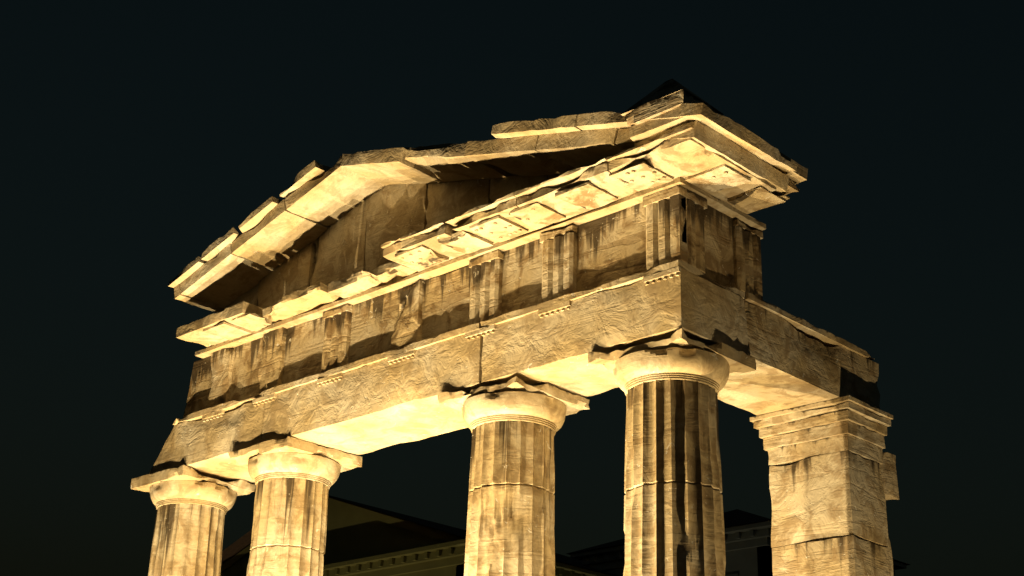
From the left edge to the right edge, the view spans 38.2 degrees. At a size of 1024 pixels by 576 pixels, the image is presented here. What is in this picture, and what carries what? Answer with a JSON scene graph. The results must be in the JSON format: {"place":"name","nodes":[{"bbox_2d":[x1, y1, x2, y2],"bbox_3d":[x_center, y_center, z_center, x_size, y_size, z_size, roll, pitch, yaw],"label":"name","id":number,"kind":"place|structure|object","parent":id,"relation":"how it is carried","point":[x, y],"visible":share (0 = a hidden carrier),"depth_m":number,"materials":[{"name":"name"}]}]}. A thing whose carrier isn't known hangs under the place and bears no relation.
{"place":"outdoors","nodes":[
{"label":"outdoors","id":0,"kind":"place"},
{"bbox_2d":[0,0,1023,575],"label":"sky","id":1,"kind":"structure","parent":0,"point":[135,135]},
{"bbox_2d":[567,509,909,575],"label":"building","id":2,"kind":"structure","parent":0,"point":[748,550],"depth_m":39.88,"materials":[{"name":"paint"}]},
{"bbox_3d":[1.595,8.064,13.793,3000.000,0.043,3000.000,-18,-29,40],"label":"ground","id":3,"kind":"structure","parent":0,"visible":0},
{"bbox_2d":[220,495,618,575],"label":"building","id":4,"kind":"structure","parent":3,"relation":"on","point":[364,540],"depth_m":40.73,"materials":[{"name":"paint"}]},
{"bbox_2d":[149,79,898,575],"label":"athena archegetis gate","id":5,"kind":"object","parent":3,"relation":"on","point":[365,301],"visible":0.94,"depth_m":18.24,"materials":[{"name":"stone"}]},
{"bbox_2d":[131,328,755,575],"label":"columns","id":6,"kind":"structure","parent":5,"relation":"on","point":[673,385],"depth_m":17.44,"materials":[{"name":"stone"}]}
]}

